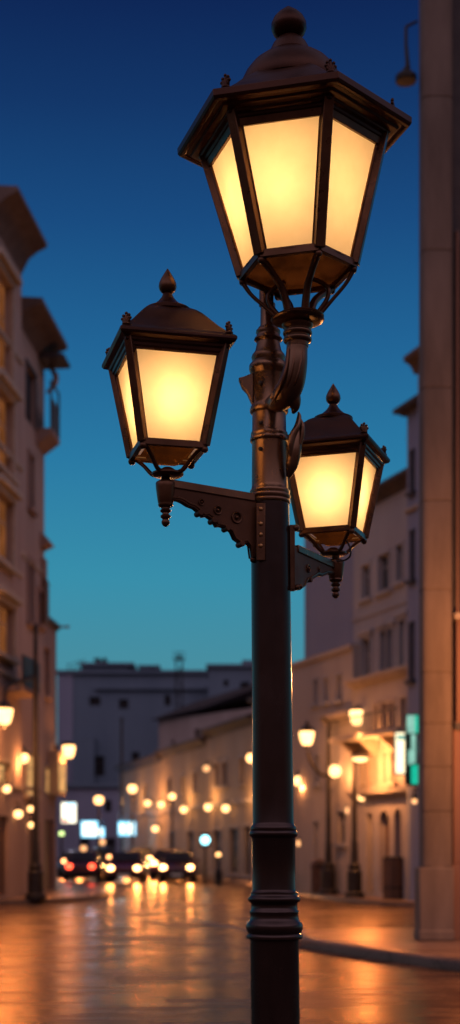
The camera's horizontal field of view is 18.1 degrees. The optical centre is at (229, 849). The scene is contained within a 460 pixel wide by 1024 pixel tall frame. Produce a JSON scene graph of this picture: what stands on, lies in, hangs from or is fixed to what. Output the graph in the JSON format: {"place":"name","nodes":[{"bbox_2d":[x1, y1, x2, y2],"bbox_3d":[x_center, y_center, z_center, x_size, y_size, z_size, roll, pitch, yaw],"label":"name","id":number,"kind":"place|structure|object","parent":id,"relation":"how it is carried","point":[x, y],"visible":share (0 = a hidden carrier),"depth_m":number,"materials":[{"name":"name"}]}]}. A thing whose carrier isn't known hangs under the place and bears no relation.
{"place":"outdoors","nodes":[
{"label":"outdoors","id":0,"kind":"place"},
{"bbox_2d":[22,296,70,895],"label":"town house","id":1,"kind":"structure","parent":0,"point":[44,343],"depth_m":44.35,"materials":[{"name":"paint"}]},
{"bbox_2d":[22,746,28,762],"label":"wall lamp","id":2,"kind":"object","parent":1,"relation":"attached to","point":[25,757],"visible":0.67,"depth_m":42.40,"materials":[{"name":"metal"}]},
{"bbox_2d":[28,820,32,870],"bbox_3d":[-6.155,0.247,44.444,0.060,2.345,1.652,0,0,4],"label":"house door","id":3,"kind":"structure","parent":1,"relation":"in","point":[30,830],"depth_m":44.23,"materials":[{"name":"brown wood"}]},
{"bbox_2d":[25,358,37,430],"bbox_3d":[-6.138,-13.862,43.911,0.230,1.747,1.508,0,0,4],"label":"window","id":4,"kind":"structure","parent":1,"relation":"in","point":[27,364],"depth_m":44.23,"materials":[{"name":"brown glass"}]},
{"bbox_2d":[26,555,38,629],"bbox_3d":[-6.099,-7.835,43.844,0.320,2.108,1.130,0,0,4],"label":"window","id":5,"kind":"structure","parent":1,"relation":"in","point":[30,623],"depth_m":43.50,"materials":[{"name":"brown paint"}]},
{"bbox_2d":[27,448,38,516],"bbox_3d":[-6.095,-11.198,43.900,0.320,1.866,1.016,0,0,4],"label":"window","id":6,"kind":"structure","parent":1,"relation":"in","point":[31,509],"depth_m":43.95,"materials":[{"name":"brown paint"}]},
{"bbox_2d":[24,748,43,800],"bbox_3d":[-6.086,-2.296,44.092,0.310,1.486,2.239,0,0,4],"label":"window","id":7,"kind":"structure","parent":1,"relation":"in","point":[28,766],"depth_m":44.39,"materials":[{"name":"beige"}]},
{"bbox_2d":[37,586,47,631],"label":"window","id":8,"kind":"structure","parent":1,"relation":"in","point":[42,627],"depth_m":44.95,"materials":[{"name":"brown paint"}]},
{"bbox_2d":[11,882,100,898],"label":"pavement","id":9,"kind":"structure","parent":0,"point":[65,890],"depth_m":47.54,"materials":[{"name":"stone"}]},
{"bbox_2d":[0,624,45,899],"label":"street lamp","id":10,"kind":"object","parent":9,"relation":"on","point":[35,882],"visible":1,"depth_m":39.92,"materials":[{"name":"metal"}]},
{"bbox_2d":[0,185,46,899],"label":"town house","id":11,"kind":"structure","parent":9,"relation":"on","point":[22,241],"depth_m":40.53,"materials":[{"name":"paint"}]},
{"bbox_2d":[0,816,4,894],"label":"shop door","id":12,"kind":"structure","parent":11,"relation":"in","point":[2,819],"depth_m":40.16,"materials":[{"name":"brown wood"}]},
{"bbox_2d":[0,775,10,792],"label":"wall lamp","id":13,"kind":"object","parent":11,"relation":"attached to","point":[7,788],"visible":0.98,"depth_m":39.74,"materials":[{"name":"glass"}]},
{"bbox_2d":[0,757,12,793],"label":"window","id":14,"kind":"structure","parent":11,"relation":"in","point":[2,766],"depth_m":40.39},
{"bbox_2d":[0,247,21,401],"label":"window","id":15,"kind":"structure","parent":11,"relation":"in","point":[8,272],"depth_m":40.39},
{"bbox_2d":[0,367,23,485],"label":"window","id":16,"kind":"structure","parent":11,"relation":"in","point":[11,475],"depth_m":40.41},
{"bbox_2d":[0,473,23,575],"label":"window","id":17,"kind":"structure","parent":11,"relation":"in","point":[8,490],"depth_m":40.39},
{"bbox_2d":[0,584,23,664],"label":"window","id":18,"kind":"structure","parent":11,"relation":"in","point":[10,599],"depth_m":40.39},
{"bbox_2d":[14,801,22,817],"bbox_3d":[-6.137,-1.157,41.197,0.516,0.490,0.240,0,0,45],"label":"wall lamp","id":19,"kind":"object","parent":11,"relation":"attached to","point":[18,810],"visible":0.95,"depth_m":41.03,"materials":[{"name":"glass"}]},
{"bbox_2d":[0,881,109,904],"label":"kerb","id":20,"kind":"structure","parent":9,"relation":"on","point":[103,893],"depth_m":41.00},
{"bbox_2d":[44,616,69,890],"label":"town house","id":21,"kind":"structure","parent":0,"point":[54,774],"depth_m":48.93,"materials":[{"name":"brown paint"}]},
{"bbox_2d":[44,764,49,793],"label":"window","id":22,"kind":"structure","parent":21,"relation":"in","point":[46,770],"depth_m":48.93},
{"bbox_2d":[44,820,50,890],"bbox_3d":[-6.237,0.237,48.751,0.040,2.505,1.672,0,0,4],"label":"house door","id":23,"kind":"structure","parent":21,"relation":"in","point":[47,823],"depth_m":48.95,"materials":[{"name":"brown wood"}]},
{"bbox_2d":[44,643,53,700],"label":"window","id":24,"kind":"structure","parent":21,"relation":"in","point":[48,697],"depth_m":48.58,"materials":[{"name":"brown paint"}]},
{"bbox_2d":[55,741,74,757],"bbox_3d":[-5.687,-3.462,49.600,0.730,0.574,0.448,0,0,0],"label":"wall lamp","id":25,"kind":"object","parent":21,"relation":"attached to","point":[68,749],"visible":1,"depth_m":49.46,"materials":[{"name":"metal"}]},
{"bbox_2d":[61,802,76,823],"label":"shop sign","id":26,"kind":"object","parent":21,"relation":"attached to","point":[68,812],"visible":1,"depth_m":87.97,"materials":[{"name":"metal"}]},
{"bbox_2d":[56,783,119,867],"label":"shop building","id":27,"kind":"structure","parent":0,"point":[83,795],"depth_m":118.00,"materials":[{"name":"paint"}]},
{"bbox_2d":[80,838,89,850],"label":"window","id":28,"kind":"structure","parent":27,"relation":"in","point":[83,841],"depth_m":118.32,"materials":[{"name":"black glass"}]},
{"bbox_2d":[105,800,111,811],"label":"window","id":29,"kind":"structure","parent":27,"relation":"in","point":[108,803],"depth_m":118.32,"materials":[{"name":"black glass"}]},
{"bbox_2d":[106,838,115,851],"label":"window","id":30,"kind":"structure","parent":27,"relation":"in","point":[110,842],"depth_m":118.32,"materials":[{"name":"black glass"}]},
{"bbox_2d":[81,821,104,837],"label":"shop sign","id":31,"kind":"object","parent":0,"point":[89,829],"visible":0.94,"depth_m":99.96,"materials":[{"name":"metal"}]},
{"bbox_2d":[56,657,207,782],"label":"apartment block","id":32,"kind":"structure","parent":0,"point":[97,699],"depth_m":135.00,"materials":[{"name":"paint"}]},
{"bbox_2d":[90,697,99,705],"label":"window","id":33,"kind":"structure","parent":32,"relation":"in","point":[94,701],"depth_m":135.32,"materials":[{"name":"black glass"}]},
{"bbox_2d":[95,756,103,775],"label":"window","id":34,"kind":"structure","parent":32,"relation":"in","point":[99,760],"depth_m":135.32,"materials":[{"name":"black glass"}]},
{"bbox_2d":[119,700,127,708],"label":"window","id":35,"kind":"structure","parent":32,"relation":"in","point":[123,704],"depth_m":135.32,"materials":[{"name":"black glass"}]},
{"bbox_2d":[173,652,184,709],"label":"radio mast","id":36,"kind":"object","parent":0,"point":[178,658],"visible":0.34,"depth_m":129.69,"materials":[{"name":"metal"}]},
{"bbox_2d":[152,685,251,748],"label":"set back house","id":37,"kind":"structure","parent":0,"point":[184,723],"depth_m":103.91,"materials":[{"name":"paint"}]},
{"bbox_2d":[0,0,418,744],"label":"sky","id":38,"kind":"structure","parent":0,"point":[99,99],"materials":[{"name":"blue"}]},
{"bbox_2d":[206,660,251,697],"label":"set back house","id":39,"kind":"structure","parent":0,"point":[223,678],"depth_m":124.00,"materials":[{"name":"paint"}]},
{"bbox_2d":[0,868,459,1023],"bbox_3d":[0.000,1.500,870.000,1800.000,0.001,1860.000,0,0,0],"label":"road","id":40,"kind":"structure","parent":0,"point":[130,951],"depth_m":18.54,"materials":[{"name":"asphalt"}]},
{"bbox_2d":[59,830,63,876],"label":"street lamp","id":41,"kind":"object","parent":40,"relation":"on","point":[61,833],"visible":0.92,"depth_m":79.94,"materials":[{"name":"metal"}]},
{"bbox_2d":[57,851,72,876],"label":"car","id":42,"kind":"object","parent":40,"relation":"on","point":[62,862],"visible":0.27,"depth_m":78.41,"materials":[{"name":"black metal"}]},
{"bbox_2d":[63,851,107,881],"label":"car","id":43,"kind":"object","parent":40,"relation":"on","point":[84,864],"visible":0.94,"depth_m":66.38,"materials":[{"name":"black metal"}]},
{"bbox_2d":[94,794,102,852],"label":"street lamp","id":44,"kind":"object","parent":40,"relation":"on","point":[98,799],"visible":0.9,"depth_m":83.94,"materials":[{"name":"metal"}]},
{"bbox_2d":[92,847,113,866],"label":"car","id":45,"kind":"object","parent":40,"relation":"on","point":[108,852],"visible":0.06,"depth_m":95.44,"materials":[{"name":"black metal"}]},
{"bbox_2d":[119,717,123,850],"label":"pole","id":46,"kind":"object","parent":40,"relation":"on","point":[121,719],"visible":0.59,"depth_m":87.94,"materials":[{"name":"metal"}]},
{"bbox_2d":[104,851,147,882],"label":"car","id":47,"kind":"object","parent":40,"relation":"on","point":[127,864],"visible":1,"depth_m":65.48,"materials":[{"name":"black metal"}]},
{"bbox_2d":[128,783,136,846],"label":"street lamp","id":48,"kind":"object","parent":40,"relation":"on","point":[132,788],"visible":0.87,"depth_m":83.94,"materials":[{"name":"metal"}]},
{"bbox_2d":[128,847,153,871],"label":"car","id":49,"kind":"object","parent":40,"relation":"on","point":[147,852],"visible":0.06,"depth_m":83.48,"materials":[{"name":"black metal"}]},
{"bbox_2d":[148,849,184,879],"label":"car","id":50,"kind":"object","parent":40,"relation":"on","point":[154,866],"visible":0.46,"depth_m":72.61,"materials":[{"name":"black metal"}]},
{"bbox_2d":[169,792,174,848],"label":"street lamp","id":51,"kind":"object","parent":40,"relation":"on","point":[171,796],"visible":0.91,"depth_m":75.94,"materials":[{"name":"metal"}]},
{"bbox_2d":[156,851,199,881],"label":"car","id":52,"kind":"object","parent":40,"relation":"on","point":[178,864],"visible":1,"depth_m":66.39,"materials":[{"name":"black metal"}]},
{"bbox_2d":[200,833,209,884],"bbox_3d":[-1.068,0.385,62.032,0.440,2.231,0.336,0,0,0],"label":"pedestrian signal","id":53,"kind":"object","parent":40,"relation":"on","point":[204,840],"visible":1,"depth_m":61.95,"materials":[{"name":"metal"}]},
{"bbox_2d":[187,919,246,930],"bbox_3d":[-0.225,1.495,28.708,0.140,0.002,5.200,0,0,-15],"label":"road marking","id":54,"kind":"object","parent":40,"relation":"on","point":[218,924],"visible":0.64,"depth_m":28.88,"materials":[{"name":"paint"}]},
{"bbox_2d":[215,852,221,884],"bbox_3d":[-0.499,0.791,62.000,0.320,1.418,0.320,0,0,0],"label":"street lamp","id":55,"kind":"object","parent":40,"relation":"on","point":[218,875],"visible":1,"depth_m":61.90,"materials":[{"name":"metal"}]},
{"bbox_2d":[102,6,411,1023],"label":"street lamp","id":56,"kind":"object","parent":40,"relation":"on","point":[290,140],"visible":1,"depth_m":6.73,"materials":[{"name":"metal"}]},
{"bbox_2d":[403,346,419,865],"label":"tower house","id":57,"kind":"structure","parent":40,"relation":"on","point":[411,359],"depth_m":36.39,"materials":[{"name":"paint"}]},
{"bbox_2d":[239,879,414,901],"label":"pavement","id":58,"kind":"structure","parent":0,"point":[365,897],"depth_m":40.68,"materials":[{"name":"stone"}]},
{"bbox_2d":[114,754,161,872],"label":"row house","id":59,"kind":"structure","parent":58,"relation":"on","point":[144,775],"depth_m":88.21,"materials":[{"name":"paint"}]},
{"bbox_2d":[118,821,135,835],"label":"shop sign","id":60,"kind":"object","parent":59,"relation":"attached to","point":[124,828],"visible":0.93,"depth_m":86.47,"materials":[{"name":"metal"}]},
{"bbox_2d":[155,736,205,876],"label":"row house","id":61,"kind":"structure","parent":58,"relation":"on","point":[183,774],"depth_m":77.48,"materials":[{"name":"paint"}]},
{"bbox_2d":[164,777,170,797],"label":"window","id":62,"kind":"structure","parent":61,"relation":"in","point":[167,779],"depth_m":81.98,"materials":[{"name":"brown glass"}]},
{"bbox_2d":[168,830,175,848],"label":"window","id":63,"kind":"structure","parent":61,"relation":"in","point":[174,831],"depth_m":81.10,"materials":[{"name":"brown glass"}]},
{"bbox_2d":[178,774,185,795],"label":"window","id":64,"kind":"structure","parent":61,"relation":"in","point":[184,775],"depth_m":77.90,"materials":[{"name":"brown glass"}]},
{"bbox_2d":[186,829,194,857],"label":"window","id":65,"kind":"structure","parent":61,"relation":"in","point":[192,831],"depth_m":76.79,"materials":[{"name":"brown glass"}]},
{"bbox_2d":[190,770,197,793],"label":"window","id":66,"kind":"structure","parent":61,"relation":"in","point":[195,771],"depth_m":75.31,"materials":[{"name":"brown glass"}]},
{"bbox_2d":[198,713,252,879],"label":"row house","id":67,"kind":"structure","parent":58,"relation":"on","point":[228,750],"depth_m":68.87,"materials":[{"name":"paint"}]},
{"bbox_2d":[212,760,220,788],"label":"window","id":68,"kind":"structure","parent":67,"relation":"in","point":[219,765],"depth_m":71.36,"materials":[{"name":"brown glass"}]},
{"bbox_2d":[210,827,222,873],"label":"window","id":69,"kind":"structure","parent":67,"relation":"in","point":[219,831],"depth_m":71.43,"materials":[{"name":"brown glass"}]},
{"bbox_2d":[218,759,228,788],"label":"window","id":70,"kind":"structure","parent":67,"relation":"in","point":[226,761],"depth_m":69.95,"materials":[{"name":"brown glass"}]},
{"bbox_2d":[226,825,240,876],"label":"window","id":71,"kind":"structure","parent":67,"relation":"in","point":[235,828],"depth_m":68.35,"materials":[{"name":"brown glass"}]},
{"bbox_2d":[235,755,245,786],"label":"window","id":72,"kind":"structure","parent":67,"relation":"in","point":[243,757],"depth_m":66.99,"materials":[{"name":"brown glass"}]},
{"bbox_2d":[240,823,251,878],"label":"window","id":73,"kind":"structure","parent":67,"relation":"in","point":[249,840],"depth_m":66.13,"materials":[{"name":"brown glass"}]},
{"bbox_2d":[147,872,414,907],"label":"kerb","id":74,"kind":"structure","parent":58,"relation":"on","point":[368,901],"depth_m":41.29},
{"bbox_2d":[310,859,323,892],"bbox_3d":[2.812,0.820,45.597,0.540,1.100,0.545,0,0,0],"label":"litter bin","id":75,"kind":"object","parent":58,"relation":"on","point":[316,866],"visible":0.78,"depth_m":45.38,"materials":[{"name":"metal"}]},
{"bbox_2d":[299,716,340,894],"bbox_3d":[2.757,-1.379,44.200,1.300,5.497,0.600,0,0,0],"label":"street lamp","id":76,"kind":"object","parent":58,"relation":"on","point":[328,870],"visible":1,"depth_m":44.12,"materials":[{"name":"metal"}]},
{"bbox_2d":[292,644,360,894],"bbox_3d":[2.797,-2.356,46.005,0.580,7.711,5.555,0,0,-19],"label":"house","id":77,"kind":"structure","parent":58,"relation":"on","point":[319,689],"depth_m":45.60,"materials":[{"name":"paint"}]},
{"bbox_2d":[309,677,318,707],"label":"window","id":78,"kind":"structure","parent":77,"relation":"in","point":[313,704],"depth_m":45.96,"materials":[{"name":"brown paint"}]},
{"bbox_2d":[309,820,319,866],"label":"window","id":79,"kind":"structure","parent":77,"relation":"in","point":[318,821],"depth_m":46.24,"materials":[{"name":"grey paint"}]},
{"bbox_2d":[311,754,320,787],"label":"window","id":80,"kind":"structure","parent":77,"relation":"in","point":[312,785],"depth_m":46.13,"materials":[{"name":"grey paint"}]},
{"bbox_2d":[319,675,330,705],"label":"window","id":81,"kind":"structure","parent":77,"relation":"in","point":[328,702],"depth_m":45.22,"materials":[{"name":"grey paint"}]},
{"bbox_2d":[331,672,343,703],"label":"window","id":82,"kind":"structure","parent":77,"relation":"in","point":[340,700],"depth_m":44.46,"materials":[{"name":"grey paint"}]},
{"bbox_2d":[333,810,347,846],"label":"window","id":83,"kind":"structure","parent":77,"relation":"in","point":[343,813],"depth_m":44.31,"materials":[{"name":"grey paint"}]},
{"bbox_2d":[304,538,353,658],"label":"apartment block","id":84,"kind":"structure","parent":58,"relation":"on","point":[328,622],"depth_m":45.98,"materials":[{"name":"paint"}]},
{"bbox_2d":[344,752,368,897],"bbox_3d":[3.620,-0.719,41.522,0.672,4.178,0.591,0,0,-34],"label":"street lamp","id":85,"kind":"object","parent":58,"relation":"on","point":[354,880],"visible":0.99,"depth_m":41.40,"materials":[{"name":"metal"}]},
{"bbox_2d":[329,467,406,899],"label":"town house","id":86,"kind":"structure","parent":58,"relation":"on","point":[379,686],"depth_m":41.56,"materials":[{"name":"grey paint"}]},
{"bbox_2d":[349,706,361,724],"bbox_3d":[3.811,-3.992,42.648,0.580,0.574,0.544,0,0,0],"label":"street lamp","id":87,"kind":"object","parent":86,"relation":"attached to","point":[355,710],"visible":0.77,"depth_m":42.44,"materials":[{"name":"glass"}]},
{"bbox_2d":[357,752,369,789],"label":"window","id":88,"kind":"structure","parent":86,"relation":"in","point":[368,760],"depth_m":42.01,"materials":[{"name":"beige glass"}]},
{"bbox_2d":[356,560,371,604],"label":"window","id":89,"kind":"structure","parent":86,"relation":"in","point":[368,597],"depth_m":43.36,"materials":[{"name":"grey paint"}]},
{"bbox_2d":[356,628,373,675],"bbox_3d":[4.113,-5.682,43.160,0.310,1.758,1.012,0,0,-19],"label":"window","id":90,"kind":"structure","parent":86,"relation":"in","point":[368,633],"depth_m":43.18,"materials":[{"name":"grey paint"}]},
{"bbox_2d":[366,750,378,788],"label":"window","id":91,"kind":"structure","parent":86,"relation":"in","point":[371,786],"depth_m":41.63,"materials":[{"name":"beige glass"}]},
{"bbox_2d":[372,701,379,730],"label":"window","id":92,"kind":"structure","parent":86,"relation":"in","point":[378,702],"depth_m":41.62,"materials":[{"name":"beige glass"}]},
{"bbox_2d":[374,621,388,671],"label":"window","id":93,"kind":"structure","parent":86,"relation":"in","point":[380,629],"depth_m":42.09,"materials":[{"name":"grey paint"}]},
{"bbox_2d":[373,548,391,597],"bbox_3d":[4.525,-8.081,42.008,0.290,1.265,1.078,0,0,-19],"label":"window","id":94,"kind":"structure","parent":86,"relation":"in","point":[386,560],"depth_m":42.17,"materials":[{"name":"grey paint"}]},
{"bbox_2d":[377,749,390,787],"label":"window","id":95,"kind":"structure","parent":86,"relation":"in","point":[382,785],"depth_m":41.03,"materials":[{"name":"beige glass"}]},
{"bbox_2d":[380,699,388,728],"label":"window","id":96,"kind":"structure","parent":86,"relation":"in","point":[383,701],"depth_m":41.11,"materials":[{"name":"beige glass"}]},
{"bbox_2d":[386,815,388,855],"bbox_3d":[4.615,0.044,41.129,0.040,2.352,0.649,0,0,-19],"label":"arch door","id":97,"kind":"structure","parent":86,"relation":"in","point":[387,820],"depth_m":41.34,"materials":[{"name":"brown wood"}]},
{"bbox_2d":[381,620,396,667],"bbox_3d":[4.663,-5.731,41.585,0.310,1.706,0.785,0,0,-19],"label":"window","id":98,"kind":"structure","parent":86,"relation":"in","point":[391,624],"depth_m":41.31,"materials":[{"name":"grey paint"}]},
{"bbox_2d":[387,698,395,727],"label":"window","id":99,"kind":"structure","parent":86,"relation":"in","point":[389,701],"depth_m":40.64,"materials":[{"name":"beige stone"}]},
{"bbox_2d":[385,749,397,785],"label":"window","id":100,"kind":"structure","parent":86,"relation":"in","point":[390,783],"depth_m":40.56,"materials":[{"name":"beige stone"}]},
{"bbox_2d":[391,540,405,587],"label":"window","id":101,"kind":"structure","parent":86,"relation":"in","point":[397,583],"depth_m":41.18,"materials":[{"name":"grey paint"}]},
{"bbox_2d":[393,610,406,665],"bbox_3d":[4.920,-5.823,40.847,0.310,1.840,0.824,0,0,-19],"label":"window","id":102,"kind":"structure","parent":86,"relation":"in","point":[402,615],"depth_m":40.92,"materials":[{"name":"grey paint"}]},
{"bbox_2d":[398,694,406,725],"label":"window","id":103,"kind":"structure","parent":86,"relation":"in","point":[400,697],"depth_m":39.99,"materials":[{"name":"beige stone"}]},
{"bbox_2d":[383,856,402,899],"bbox_3d":[4.567,0.775,40.100,0.640,1.190,0.640,0,0,0],"label":"wooden bin","id":104,"kind":"object","parent":58,"relation":"on","point":[392,877],"visible":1,"depth_m":39.82,"materials":[{"name":"brown wood"}]},
{"bbox_2d":[393,394,417,900],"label":"tower house","id":105,"kind":"structure","parent":58,"relation":"on","point":[408,409],"depth_m":38.60,"materials":[{"name":"paint"}]},
{"bbox_2d":[393,731,404,774],"bbox_3d":[4.530,-2.521,37.558,0.514,1.142,0.184,0,0,0],"label":"shop sign","id":106,"kind":"object","parent":105,"relation":"attached to","point":[398,752],"visible":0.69,"depth_m":37.47,"materials":[{"name":"metal"}]},
{"bbox_2d":[404,621,415,684],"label":"window","id":107,"kind":"structure","parent":105,"relation":"in","point":[410,681],"depth_m":38.52,"materials":[{"name":"beige stone"}]},
{"bbox_2d":[405,448,415,496],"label":"window","id":108,"kind":"structure","parent":105,"relation":"in","point":[411,492],"depth_m":38.60,"materials":[{"name":"beige stone"}]},
{"bbox_2d":[405,529,415,584],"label":"window","id":109,"kind":"structure","parent":105,"relation":"in","point":[411,580],"depth_m":38.65,"materials":[{"name":"beige stone"}]},
{"bbox_2d":[405,714,417,785],"bbox_3d":[4.753,-2.594,37.252,0.452,1.857,0.196,0,0,0],"label":"shop sign","id":110,"kind":"object","parent":105,"relation":"attached to","point":[411,749],"visible":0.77,"depth_m":37.17,"materials":[{"name":"metal"}]},
{"bbox_2d":[410,787,417,803],"bbox_3d":[4.894,-1.441,38.070,0.239,0.442,0.388,0,0,22],"label":"wall lamp","id":111,"kind":"object","parent":105,"relation":"attached to","point":[414,797],"visible":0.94,"depth_m":37.96,"materials":[{"name":"glass"}]},
{"bbox_2d":[309,927,459,956],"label":"corner pavement","id":112,"kind":"structure","parent":0,"point":[399,938],"depth_m":22.04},
{"bbox_2d":[299,930,459,971],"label":"corner kerb","id":113,"kind":"structure","parent":112,"relation":"on","point":[419,959],"depth_m":19.56,"materials":[{"name":"grey concrete"}]},
{"bbox_2d":[414,0,459,940],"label":"corner house","id":114,"kind":"structure","parent":0,"point":[437,893],"depth_m":21.77,"materials":[{"name":"stone"}]},
{"bbox_2d":[395,20,417,86],"bbox_3d":[2.697,-12.206,22.000,0.346,0.951,0.330,0,0,0],"label":"wall lamp","id":115,"kind":"object","parent":114,"relation":"attached to","point":[406,76],"visible":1,"depth_m":21.97,"materials":[{"name":"metal"}]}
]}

